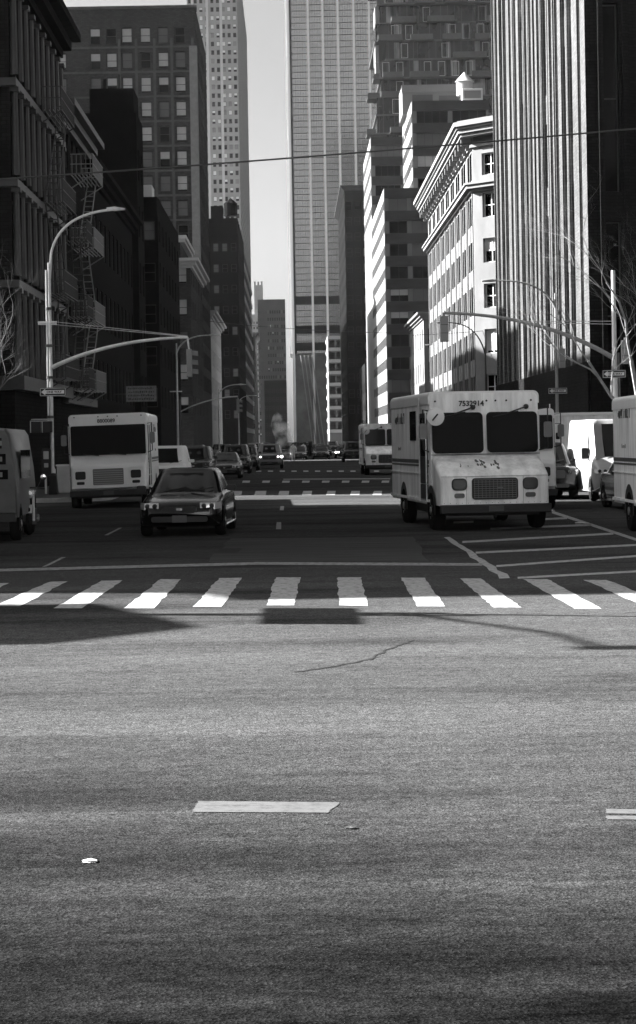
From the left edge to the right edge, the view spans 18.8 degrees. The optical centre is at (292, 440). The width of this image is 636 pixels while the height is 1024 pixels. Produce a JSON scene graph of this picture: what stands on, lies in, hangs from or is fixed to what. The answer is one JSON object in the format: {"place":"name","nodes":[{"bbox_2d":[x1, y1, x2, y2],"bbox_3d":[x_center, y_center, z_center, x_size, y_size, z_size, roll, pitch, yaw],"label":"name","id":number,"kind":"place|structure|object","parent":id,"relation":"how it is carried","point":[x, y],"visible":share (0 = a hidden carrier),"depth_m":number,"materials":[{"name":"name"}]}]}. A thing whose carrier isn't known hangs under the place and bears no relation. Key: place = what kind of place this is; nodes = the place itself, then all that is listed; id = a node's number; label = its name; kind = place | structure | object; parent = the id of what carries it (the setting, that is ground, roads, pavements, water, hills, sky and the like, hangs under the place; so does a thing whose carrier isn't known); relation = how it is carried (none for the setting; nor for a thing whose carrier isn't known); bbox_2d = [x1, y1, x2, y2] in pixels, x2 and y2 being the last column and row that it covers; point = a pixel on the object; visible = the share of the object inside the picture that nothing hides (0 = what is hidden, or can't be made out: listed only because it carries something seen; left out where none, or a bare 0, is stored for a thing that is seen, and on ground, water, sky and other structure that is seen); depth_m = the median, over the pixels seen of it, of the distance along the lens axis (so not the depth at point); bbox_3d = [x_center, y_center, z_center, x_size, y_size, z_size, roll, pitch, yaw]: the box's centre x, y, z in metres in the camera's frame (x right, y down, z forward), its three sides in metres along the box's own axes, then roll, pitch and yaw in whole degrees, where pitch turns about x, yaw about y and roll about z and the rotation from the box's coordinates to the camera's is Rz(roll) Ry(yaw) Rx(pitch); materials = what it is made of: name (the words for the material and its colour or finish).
{"place":"outdoors","nodes":[
{"label":"outdoors","id":0,"kind":"place"},
{"bbox_2d":[41,448,50,493],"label":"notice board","id":1,"kind":"object","parent":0,"point":[46,461],"visible":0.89,"depth_m":72.20,"materials":[{"name":"black metal"}]},
{"bbox_2d":[35,486,70,497],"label":"sidewalk","id":2,"kind":"structure","parent":0,"point":[40,493],"depth_m":70.96,"materials":[{"name":"concrete"}]},
{"bbox_2d":[0,247,45,388],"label":"bare tree","id":3,"kind":"object","parent":2,"relation":"on","point":[1,343],"visible":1,"depth_m":67.46,"materials":[{"name":"grey plant"}]},
{"bbox_2d":[49,473,58,494],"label":"litter bin","id":4,"kind":"object","parent":2,"relation":"on","point":[53,484],"visible":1,"depth_m":71.15,"materials":[{"name":"black"}]},
{"bbox_2d":[56,464,70,492],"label":"utility cabinet","id":5,"kind":"object","parent":2,"relation":"on","point":[63,474],"visible":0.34,"depth_m":73.60,"materials":[{"name":"metal"}]},
{"bbox_2d":[38,206,197,472],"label":"signal mast","id":6,"kind":"object","parent":2,"relation":"on","point":[48,322],"visible":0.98,"depth_m":72.45,"materials":[{"name":"metal"}]},
{"bbox_2d":[30,419,53,432],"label":"pedestrian signal","id":7,"kind":"object","parent":6,"relation":"attached to","point":[35,426],"visible":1,"depth_m":72.18,"materials":[{"name":"black metal"}]},
{"bbox_2d":[39,387,65,396],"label":"one way sign","id":8,"kind":"object","parent":6,"relation":"attached to","point":[57,391],"visible":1,"depth_m":72.18,"materials":[{"name":"black"}]},
{"bbox_2d":[170,334,220,445],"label":"street lamp","id":9,"kind":"object","parent":2,"relation":"on","point":[177,409],"visible":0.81,"depth_m":117.95,"materials":[{"name":"metal"}]},
{"bbox_2d":[178,396,242,445],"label":"signal mast","id":10,"kind":"object","parent":2,"relation":"on","point":[238,405],"visible":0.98,"depth_m":139.92,"materials":[{"name":"grey metal"}]},
{"bbox_2d":[63,0,295,441],"label":"sky","id":11,"kind":"structure","parent":0,"point":[264,19],"materials":[{"name":"white"}]},
{"bbox_2d":[252,281,262,442],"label":"spired building","id":12,"kind":"structure","parent":0,"point":[258,291],"depth_m":1301.50,"materials":[{"name":"stone"}]},
{"bbox_2d":[258,299,287,443],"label":"slab block","id":13,"kind":"structure","parent":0,"point":[272,349],"depth_m":900.00,"materials":[{"name":"grey concrete"}]},
{"bbox_2d":[259,310,285,436],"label":"remaining windows","id":14,"kind":"structure","parent":13,"relation":"in","point":[275,311],"depth_m":900.27,"materials":[{"name":"grey glass"}]},
{"bbox_2d":[264,380,287,443],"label":"street end building","id":15,"kind":"structure","parent":0,"point":[275,394],"depth_m":760.00,"materials":[{"name":"grey"}]},
{"bbox_2d":[0,451,635,1023],"bbox_3d":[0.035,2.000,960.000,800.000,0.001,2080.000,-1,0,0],"label":"road","id":16,"kind":"structure","parent":0,"point":[466,757],"depth_m":11.48,"materials":[{"name":"grey asphalt"}]},
{"bbox_2d":[0,428,34,539],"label":"lettered van","id":17,"kind":"object","parent":16,"relation":"on","point":[17,479],"visible":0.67,"depth_m":40.04,"materials":[{"name":"paint"}]},
{"bbox_2d":[23,474,45,534],"bbox_3d":[-5.955,1.427,43.168,0.800,1.347,1.990,-1,0,-8],"label":"motorcycle","id":18,"kind":"object","parent":16,"relation":"on","point":[31,517],"visible":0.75,"depth_m":42.59,"materials":[{"name":"black metal"}]},
{"bbox_2d":[0,0,80,486],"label":"loft building","id":19,"kind":"structure","parent":16,"relation":"on","point":[38,38],"depth_m":81.21,"materials":[{"name":"brick"}]},
{"bbox_2d":[36,497,118,502],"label":"kerb","id":20,"kind":"structure","parent":16,"relation":"on","point":[46,500],"depth_m":66.28,"materials":[{"name":"concrete"}]},
{"bbox_2d":[60,97,106,463],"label":"tenement building","id":21,"kind":"structure","parent":16,"relation":"on","point":[83,140],"depth_m":97.90,"materials":[{"name":"brick"}]},
{"bbox_2d":[61,412,158,507],"bbox_3d":[-5.811,0.629,62.776,2.930,2.945,6.845,-2,0,-1],"label":"delivery truck","id":22,"kind":"object","parent":16,"relation":"on","point":[112,455],"visible":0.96,"depth_m":59.95,"materials":[{"name":"white paint"}]},
{"bbox_2d":[84,159,143,413],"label":"warehouse building","id":23,"kind":"structure","parent":16,"relation":"on","point":[112,273],"depth_m":118.56,"materials":[{"name":"grey brick"}]},
{"bbox_2d":[114,386,156,401],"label":"wall sign","id":24,"kind":"object","parent":23,"relation":"attached to","point":[140,393],"visible":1,"depth_m":113.00,"materials":[{"name":"black metal"}]},
{"bbox_2d":[85,74,146,412],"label":"blank wall building","id":25,"kind":"structure","parent":16,"relation":"on","point":[112,117],"depth_m":134.30,"materials":[{"name":"grey concrete"}]},
{"bbox_2d":[59,5,212,447],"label":"apartment block","id":26,"kind":"structure","parent":16,"relation":"on","point":[154,56],"depth_m":232.00,"materials":[{"name":"grey brick"}]},
{"bbox_2d":[143,176,187,237],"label":"remaining windows","id":27,"kind":"structure","parent":26,"relation":"in","point":[165,182],"depth_m":232.34,"materials":[{"name":"grey glass"}]},
{"bbox_2d":[143,185,181,445],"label":"narrow building","id":28,"kind":"structure","parent":16,"relation":"on","point":[162,295],"depth_m":163.67,"materials":[{"name":"grey brick"}]},
{"bbox_2d":[144,221,154,239],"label":"window","id":29,"kind":"structure","parent":28,"relation":"in","point":[149,226],"depth_m":160.58,"materials":[{"name":"grey glass"}]},
{"bbox_2d":[145,263,155,281],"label":"window","id":30,"kind":"structure","parent":28,"relation":"in","point":[150,270],"depth_m":160.58,"materials":[{"name":"grey glass"}]},
{"bbox_2d":[146,305,155,323],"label":"window","id":31,"kind":"structure","parent":28,"relation":"in","point":[150,309],"depth_m":160.58,"materials":[{"name":"grey"}]},
{"bbox_2d":[146,346,156,364],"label":"window","id":32,"kind":"structure","parent":28,"relation":"in","point":[151,351],"depth_m":160.58,"materials":[{"name":"grey glass"}]},
{"bbox_2d":[158,445,194,472],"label":"white suv","id":33,"kind":"object","parent":16,"relation":"on","point":[173,456],"visible":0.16,"depth_m":80.37,"materials":[{"name":"paint"}]},
{"bbox_2d":[137,467,235,535],"bbox_3d":[-2.300,1.322,42.708,2.180,1.436,4.680,-1,0,3],"label":"black sedan","id":34,"kind":"object","parent":16,"relation":"on","point":[191,497],"visible":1,"depth_m":41.14,"materials":[{"name":"black paint"}]},
{"bbox_2d":[178,235,209,444],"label":"corniced building","id":35,"kind":"structure","parent":16,"relation":"on","point":[194,279],"depth_m":202.40,"materials":[{"name":"grey stone"}]},
{"bbox_2d":[187,446,216,466],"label":"dark suv","id":36,"kind":"object","parent":16,"relation":"on","point":[202,456],"visible":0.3,"depth_m":97.33,"materials":[{"name":"black paint"}]},
{"bbox_2d":[210,310,226,444],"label":"row house","id":37,"kind":"structure","parent":16,"relation":"on","point":[216,371],"depth_m":277.41,"materials":[{"name":"paint"}]},
{"bbox_2d":[187,0,250,277],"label":"residential tower","id":38,"kind":"structure","parent":16,"relation":"on","point":[222,26],"depth_m":700.00,"materials":[{"name":"concrete"}]},
{"bbox_2d":[188,0,239,225],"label":"remaining windows","id":39,"kind":"structure","parent":38,"relation":"in","point":[189,1],"depth_m":700.45,"materials":[{"name":"grey glass"}]},
{"bbox_2d":[209,198,246,444],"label":"black tower block","id":40,"kind":"structure","parent":16,"relation":"on","point":[226,266],"depth_m":330.00,"materials":[{"name":"grey"}]},
{"bbox_2d":[213,452,244,477],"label":"sedan","id":41,"kind":"object","parent":16,"relation":"on","point":[228,463],"visible":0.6,"depth_m":103.90,"materials":[{"name":"black paint"}]},
{"bbox_2d":[222,445,253,473],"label":"dark suv","id":42,"kind":"object","parent":16,"relation":"on","point":[243,451],"visible":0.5,"depth_m":119.35,"materials":[{"name":"black metal"}]},
{"bbox_2d":[0,562,481,570],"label":"stop line markings","id":43,"kind":"object","parent":16,"relation":"on","point":[239,563],"visible":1,"depth_m":30.91,"materials":[{"name":"paint"}]},
{"bbox_2d":[244,255,254,443],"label":"banded building","id":44,"kind":"structure","parent":16,"relation":"on","point":[249,359],"depth_m":457.35,"materials":[{"name":"grey concrete"}]},
{"bbox_2d":[240,444,261,470],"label":"dark suv","id":45,"kind":"object","parent":16,"relation":"on","point":[255,460],"visible":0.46,"depth_m":129.17,"materials":[{"name":"black metal"}]},
{"bbox_2d":[252,332,259,442],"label":"brick building","id":46,"kind":"structure","parent":16,"relation":"on","point":[255,339],"depth_m":604.92,"materials":[{"name":"grey"}]},
{"bbox_2d":[258,444,285,468],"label":"taxi van","id":47,"kind":"object","parent":16,"relation":"on","point":[271,454],"visible":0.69,"depth_m":137.33,"materials":[{"name":"grey paint"}]},
{"bbox_2d":[234,471,389,494],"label":"crosswalk markings","id":48,"kind":"object","parent":16,"relation":"on","point":[306,493],"visible":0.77,"depth_m":74.70,"materials":[{"name":"paint"}]},
{"bbox_2d":[216,548,412,671],"bbox_3d":[-0.061,1.997,26.207,1.386,0.001,19.322,-1,0,-5],"label":"road crack","id":49,"kind":"object","parent":16,"relation":"on","point":[231,550],"visible":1,"depth_m":18.66,"materials":[{"name":"grey asphalt"}]},
{"bbox_2d":[0,577,635,608],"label":"crosswalk markings","id":50,"kind":"object","parent":16,"relation":"on","point":[351,590],"visible":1,"depth_m":24.99,"materials":[{"name":"paint"}]},
{"bbox_2d":[209,537,428,561],"bbox_3d":[0.501,1.989,35.327,3.861,0.001,8.447,-1,0,0],"label":"road patch","id":51,"kind":"object","parent":16,"relation":"on","point":[331,549],"visible":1,"depth_m":34.73,"materials":[{"name":"grey asphalt"}]},
{"bbox_2d":[311,445,330,458],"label":"sedan","id":52,"kind":"object","parent":16,"relation":"on","point":[321,451],"visible":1,"depth_m":200.62,"materials":[{"name":"black metal"}]},
{"bbox_2d":[284,0,375,443],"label":"glass tower","id":53,"kind":"structure","parent":16,"relation":"on","point":[330,86],"depth_m":620.00,"materials":[{"name":"white glass"}]},
{"bbox_2d":[326,336,341,444],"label":"terrace building","id":54,"kind":"structure","parent":16,"relation":"on","point":[333,388],"depth_m":540.00,"materials":[{"name":"grey"}]},
{"bbox_2d":[340,442,358,461],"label":"dark suv","id":55,"kind":"object","parent":16,"relation":"on","point":[350,450],"visible":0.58,"depth_m":170.62,"materials":[{"name":"black metal"}]},
{"bbox_2d":[334,185,366,441],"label":"dark narrow building","id":56,"kind":"structure","parent":16,"relation":"on","point":[349,214],"depth_m":440.25,"materials":[{"name":"grey concrete"}]},
{"bbox_2d":[359,363,367,424],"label":"brick building","id":57,"kind":"structure","parent":16,"relation":"on","point":[363,394],"depth_m":386.48,"materials":[{"name":"grey"}]},
{"bbox_2d":[358,423,391,474],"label":"mail truck","id":58,"kind":"object","parent":16,"relation":"on","point":[375,446],"visible":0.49,"depth_m":106.94,"materials":[{"name":"white paint"}]},
{"bbox_2d":[192,801,635,819],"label":"faded lane markings","id":59,"kind":"object","parent":16,"relation":"on","point":[255,806],"visible":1,"depth_m":10.43,"materials":[{"name":"paint"}]},
{"bbox_2d":[404,312,429,394],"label":"white building","id":60,"kind":"structure","parent":16,"relation":"on","point":[417,324],"depth_m":211.30,"materials":[{"name":"stone"}]},
{"bbox_2d":[363,84,488,423],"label":"office building","id":61,"kind":"structure","parent":16,"relation":"on","point":[396,264],"depth_m":297.27,"materials":[{"name":"grey concrete"}]},
{"bbox_2d":[364,131,406,415],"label":"remaining windows","id":62,"kind":"structure","parent":61,"relation":"in","point":[374,229],"depth_m":327.73,"materials":[{"name":"grey glass"}]},
{"bbox_2d":[375,146,399,156],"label":"window","id":63,"kind":"structure","parent":61,"relation":"in","point":[397,152],"depth_m":338.71,"materials":[{"name":"grey glass"}]},
{"bbox_2d":[375,165,400,175],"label":"window","id":64,"kind":"structure","parent":61,"relation":"in","point":[393,170],"depth_m":338.71,"materials":[{"name":"grey glass"}]},
{"bbox_2d":[389,221,406,233],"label":"window","id":65,"kind":"structure","parent":61,"relation":"in","point":[394,226],"depth_m":292.42,"materials":[{"name":"grey glass"}]},
{"bbox_2d":[389,198,406,210],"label":"window","id":66,"kind":"structure","parent":61,"relation":"in","point":[395,204],"depth_m":292.42,"materials":[{"name":"grey glass"}]},
{"bbox_2d":[390,289,407,301],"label":"window","id":67,"kind":"structure","parent":61,"relation":"in","point":[395,294],"depth_m":292.42,"materials":[{"name":"grey glass"}]},
{"bbox_2d":[390,266,407,278],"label":"window","id":68,"kind":"structure","parent":61,"relation":"in","point":[396,272],"depth_m":292.42,"materials":[{"name":"grey glass"}]},
{"bbox_2d":[390,244,407,255],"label":"window","id":69,"kind":"structure","parent":61,"relation":"in","point":[395,249],"depth_m":292.42,"materials":[{"name":"grey glass"}]},
{"bbox_2d":[391,334,408,346],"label":"window","id":70,"kind":"structure","parent":61,"relation":"in","point":[397,340],"depth_m":292.42,"materials":[{"name":"grey glass"}]},
{"bbox_2d":[391,312,408,323],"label":"window","id":71,"kind":"structure","parent":61,"relation":"in","point":[396,317],"depth_m":292.42,"materials":[{"name":"grey glass"}]},
{"bbox_2d":[392,380,409,391],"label":"window","id":72,"kind":"structure","parent":61,"relation":"in","point":[397,385],"depth_m":292.42,"materials":[{"name":"grey glass"}]},
{"bbox_2d":[392,357,409,369],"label":"window","id":73,"kind":"structure","parent":61,"relation":"in","point":[398,363],"depth_m":292.42,"materials":[{"name":"grey glass"}]},
{"bbox_2d":[412,221,427,232],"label":"window","id":74,"kind":"structure","parent":61,"relation":"in","point":[417,226],"depth_m":292.42,"materials":[{"name":"grey glass"}]},
{"bbox_2d":[413,266,427,277],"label":"window","id":75,"kind":"structure","parent":61,"relation":"in","point":[418,271],"depth_m":292.42,"materials":[{"name":"grey"}]},
{"bbox_2d":[412,243,428,255],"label":"window","id":76,"kind":"structure","parent":61,"relation":"in","point":[417,250],"depth_m":292.42,"materials":[{"name":"grey"}]},
{"bbox_2d":[413,289,428,300],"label":"window","id":77,"kind":"structure","parent":61,"relation":"in","point":[418,294],"depth_m":292.42,"materials":[{"name":"grey glass"}]},
{"bbox_2d":[417,155,436,167],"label":"window","id":78,"kind":"structure","parent":61,"relation":"in","point":[422,161],"depth_m":297.39,"materials":[{"name":"grey glass"}]},
{"bbox_2d":[417,133,447,145],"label":"window","id":79,"kind":"structure","parent":61,"relation":"in","point":[422,138],"depth_m":297.39,"materials":[{"name":"grey glass"}]},
{"bbox_2d":[417,111,447,122],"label":"window","id":80,"kind":"structure","parent":61,"relation":"in","point":[422,116],"depth_m":297.39,"materials":[{"name":"grey glass"}]},
{"bbox_2d":[455,72,473,99],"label":"water tank","id":81,"kind":"object","parent":61,"relation":"on","point":[464,80],"visible":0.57,"depth_m":303.05,"materials":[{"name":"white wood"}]},
{"bbox_2d":[452,110,485,122],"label":"window","id":82,"kind":"structure","parent":61,"relation":"in","point":[460,115],"depth_m":297.39,"materials":[{"name":"grey glass"}]},
{"bbox_2d":[461,88,482,99],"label":"rooftop unit","id":83,"kind":"object","parent":61,"relation":"on","point":[471,94],"visible":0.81,"depth_m":298.17,"materials":[{"name":"grey metal"}]},
{"bbox_2d":[413,115,496,391],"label":"white corner building","id":84,"kind":"structure","parent":16,"relation":"on","point":[453,203],"depth_m":158.65,"materials":[{"name":"stone"}]},
{"bbox_2d":[483,152,493,174],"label":"window","id":85,"kind":"structure","parent":84,"relation":"in","point":[488,157],"depth_m":149.75,"materials":[{"name":"grey glass"}]},
{"bbox_2d":[484,192,493,216],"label":"window","id":86,"kind":"structure","parent":84,"relation":"in","point":[488,197],"depth_m":149.75,"materials":[{"name":"grey glass"}]},
{"bbox_2d":[485,238,494,262],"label":"window","id":87,"kind":"structure","parent":84,"relation":"in","point":[489,242],"depth_m":149.75,"materials":[{"name":"grey glass"}]},
{"bbox_2d":[486,283,495,307],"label":"window","id":88,"kind":"structure","parent":84,"relation":"in","point":[490,300],"depth_m":149.72,"materials":[{"name":"grey glass"}]},
{"bbox_2d":[487,329,496,352],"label":"window","id":89,"kind":"structure","parent":84,"relation":"in","point":[491,333],"depth_m":149.72,"materials":[{"name":"grey glass"}]},
{"bbox_2d":[390,390,551,529],"bbox_3d":[3.988,0.423,44.162,2.930,3.015,6.845,-1,0,-5],"label":"mail truck","id":90,"kind":"object","parent":16,"relation":"on","point":[465,453],"visible":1,"depth_m":41.85,"materials":[{"name":"white paint"}]},
{"bbox_2d":[444,511,635,578],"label":"hatched area markings","id":91,"kind":"object","parent":16,"relation":"on","point":[489,566],"visible":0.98,"depth_m":34.10,"materials":[{"name":"paint"}]},
{"bbox_2d":[539,404,563,507],"bbox_3d":[5.959,0.446,55.278,2.930,2.900,6.845,-1,0,0],"label":"delivery truck","id":92,"kind":"object","parent":16,"relation":"on","point":[548,457],"visible":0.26,"depth_m":52.44,"materials":[{"name":"white paint"}]},
{"bbox_2d":[491,0,635,412],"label":"ribbed brick building","id":93,"kind":"structure","parent":16,"relation":"on","point":[559,67],"depth_m":100.55,"materials":[{"name":"grey"}]},
{"bbox_2d":[602,4,618,191],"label":"window","id":94,"kind":"structure","parent":93,"relation":"in","point":[609,11],"depth_m":93.51,"materials":[{"name":"grey glass"}]},
{"bbox_2d":[606,222,622,380],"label":"window","id":95,"kind":"structure","parent":93,"relation":"in","point":[613,232],"depth_m":93.51,"materials":[{"name":"grey"}]},
{"bbox_2d":[555,442,578,498],"bbox_3d":[8.007,0.965,62.407,2.320,1.790,4.874,-1,0,-1],"label":"dark suv","id":96,"kind":"object","parent":16,"relation":"on","point":[567,472],"visible":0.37,"depth_m":60.13,"materials":[{"name":"black paint"}]},
{"bbox_2d":[554,412,612,451],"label":"box truck","id":97,"kind":"object","parent":16,"relation":"on","point":[566,418],"visible":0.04,"depth_m":75.00,"materials":[{"name":"white paint"}]},
{"bbox_2d":[567,419,613,500],"bbox_3d":[10.024,0.579,60.342,2.400,2.493,5.746,-1,0,-1],"label":"cargo van","id":98,"kind":"object","parent":16,"relation":"on","point":[590,450],"visible":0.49,"depth_m":58.86,"materials":[{"name":"white paint"}]},
{"bbox_2d":[599,463,624,509],"bbox_3d":[9.552,1.123,51.809,2.180,1.420,4.680,-1,0,-2],"label":"dark car","id":99,"kind":"object","parent":16,"relation":"on","point":[606,495],"visible":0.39,"depth_m":52.81,"materials":[{"name":"black paint"}]},
{"bbox_2d":[612,395,635,530],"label":"mail truck","id":100,"kind":"object","parent":16,"relation":"on","point":[624,430],"visible":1,"depth_m":40.00,"materials":[{"name":"white paint"}]},
{"bbox_2d":[0,128,635,179],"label":"overhead cable","id":101,"kind":"object","parent":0,"point":[316,155],"visible":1,"depth_m":33.99,"materials":[{"name":"black metal"}]},
{"bbox_2d":[366,0,492,155],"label":"balcony tower","id":102,"kind":"structure","parent":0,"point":[423,42],"depth_m":410.00,"materials":[{"name":"grey concrete"}]},
{"bbox_2d":[481,279,564,412],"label":"street lamp","id":103,"kind":"object","parent":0,"point":[560,358],"visible":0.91,"depth_m":92.94,"materials":[{"name":"grey metal"}]},
{"bbox_2d":[440,270,629,397],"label":"signal mast","id":104,"kind":"object","parent":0,"point":[444,330],"visible":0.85,"depth_m":77.93,"materials":[{"name":"grey metal"}]},
{"bbox_2d":[602,370,625,377],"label":"one way sign","id":105,"kind":"object","parent":104,"relation":"attached to","point":[616,373],"visible":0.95,"depth_m":77.50,"materials":[{"name":"black"}]},
{"label":"sidewalk","id":106,"kind":"structure","parent":0,"visible":0},
{"bbox_2d":[449,147,635,399],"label":"bare tree","id":107,"kind":"object","parent":106,"relation":"on","point":[596,374],"visible":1,"depth_m":58.09,"materials":[{"name":"grey plant"}]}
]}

